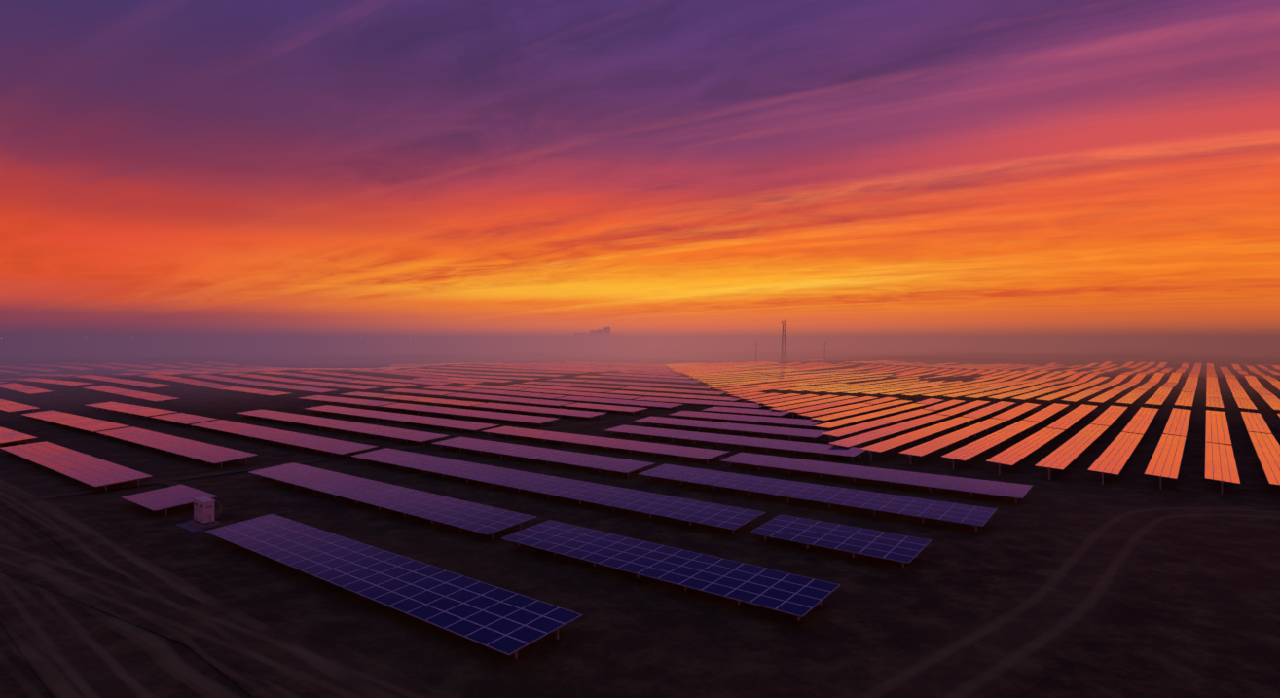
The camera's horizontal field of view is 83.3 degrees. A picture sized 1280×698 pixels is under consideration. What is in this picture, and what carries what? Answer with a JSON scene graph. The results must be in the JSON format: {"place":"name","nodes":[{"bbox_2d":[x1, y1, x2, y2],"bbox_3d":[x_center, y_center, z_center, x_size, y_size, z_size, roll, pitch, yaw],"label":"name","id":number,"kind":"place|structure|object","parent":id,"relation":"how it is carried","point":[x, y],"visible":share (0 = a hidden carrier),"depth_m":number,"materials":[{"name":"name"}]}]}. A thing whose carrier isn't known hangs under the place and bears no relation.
{"place":"outdoors","nodes":[
{"label":"outdoors","id":0,"kind":"place"},
{"bbox_2d":[574,326,610,342],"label":"buildings","id":1,"kind":"structure","parent":0,"point":[600,336],"depth_m":1490.42,"materials":[{"name":"grey"}]},
{"bbox_2d":[0,344,1279,697],"bbox_3d":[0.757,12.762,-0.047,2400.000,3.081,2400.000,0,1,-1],"label":"ground","id":2,"kind":"structure","parent":0,"point":[1199,617],"depth_m":43.83,"materials":[{"name":"soil"}]},
{"bbox_2d":[0,677,12,697],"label":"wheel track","id":3,"kind":"structure","parent":2,"relation":"on","point":[5,692],"depth_m":25.76,"materials":[{"name":"brown soil"}]},
{"bbox_2d":[0,523,183,697],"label":"wheel track","id":4,"kind":"structure","parent":2,"relation":"on","point":[69,647],"depth_m":29.37,"materials":[{"name":"brown soil"}]},
{"bbox_2d":[0,473,307,697],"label":"wheel track","id":5,"kind":"structure","parent":2,"relation":"on","point":[77,534],"depth_m":42.15,"materials":[{"name":"brown soil"}]},
{"bbox_2d":[158,479,226,517],"bbox_3d":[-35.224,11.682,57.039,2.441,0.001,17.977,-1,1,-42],"label":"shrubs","id":6,"kind":"object","parent":2,"relation":"on","point":[220,506],"visible":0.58,"depth_m":54.53,"materials":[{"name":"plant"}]},
{"bbox_2d":[176,496,220,532],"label":"inverter cabinets","id":7,"kind":"object","parent":2,"relation":"on","point":[203,512],"visible":1,"depth_m":48.30,"materials":[{"name":"metal"}]},
{"bbox_2d":[0,535,463,697],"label":"wheel track","id":8,"kind":"structure","parent":2,"relation":"on","point":[305,667],"depth_m":30.88,"materials":[{"name":"brown soil"}]},
{"bbox_2d":[25,417,628,501],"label":"cable trench","id":9,"kind":"object","parent":2,"relation":"on","point":[174,479],"visible":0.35,"depth_m":67.53,"materials":[{"name":"brown soil"}]},
{"bbox_2d":[0,361,1032,658],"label":"solar panels","id":10,"kind":"object","parent":2,"relation":"on","point":[500,620],"visible":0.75,"depth_m":59.27,"materials":[{"name":"blue glass"}]},
{"bbox_2d":[780,320,786,361],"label":"lattice mast","id":11,"kind":"object","parent":2,"relation":"on","point":[784,336],"visible":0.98,"depth_m":366.34,"materials":[{"name":"grey metal"}]},
{"bbox_2d":[664,359,1279,493],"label":"solar panels","id":12,"kind":"object","parent":2,"relation":"on","point":[1165,460],"visible":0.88,"depth_m":115.66,"materials":[{"name":"glass"}]},
{"bbox_2d":[0,337,1279,446],"bbox_3d":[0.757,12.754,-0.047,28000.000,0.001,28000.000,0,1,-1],"label":"haze","id":13,"kind":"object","parent":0,"point":[18,421],"depth_m":341.14,"materials":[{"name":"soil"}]},
{"bbox_2d":[0,0,1279,337],"label":"sky","id":14,"kind":"structure","parent":0,"point":[169,168],"materials":[{"name":"orange"}]},
{"bbox_2d":[804,503,1279,697],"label":"perimeter track","id":15,"kind":"structure","parent":0,"point":[1069,596],"depth_m":32.34,"materials":[{"name":"brown soil"}]}
]}

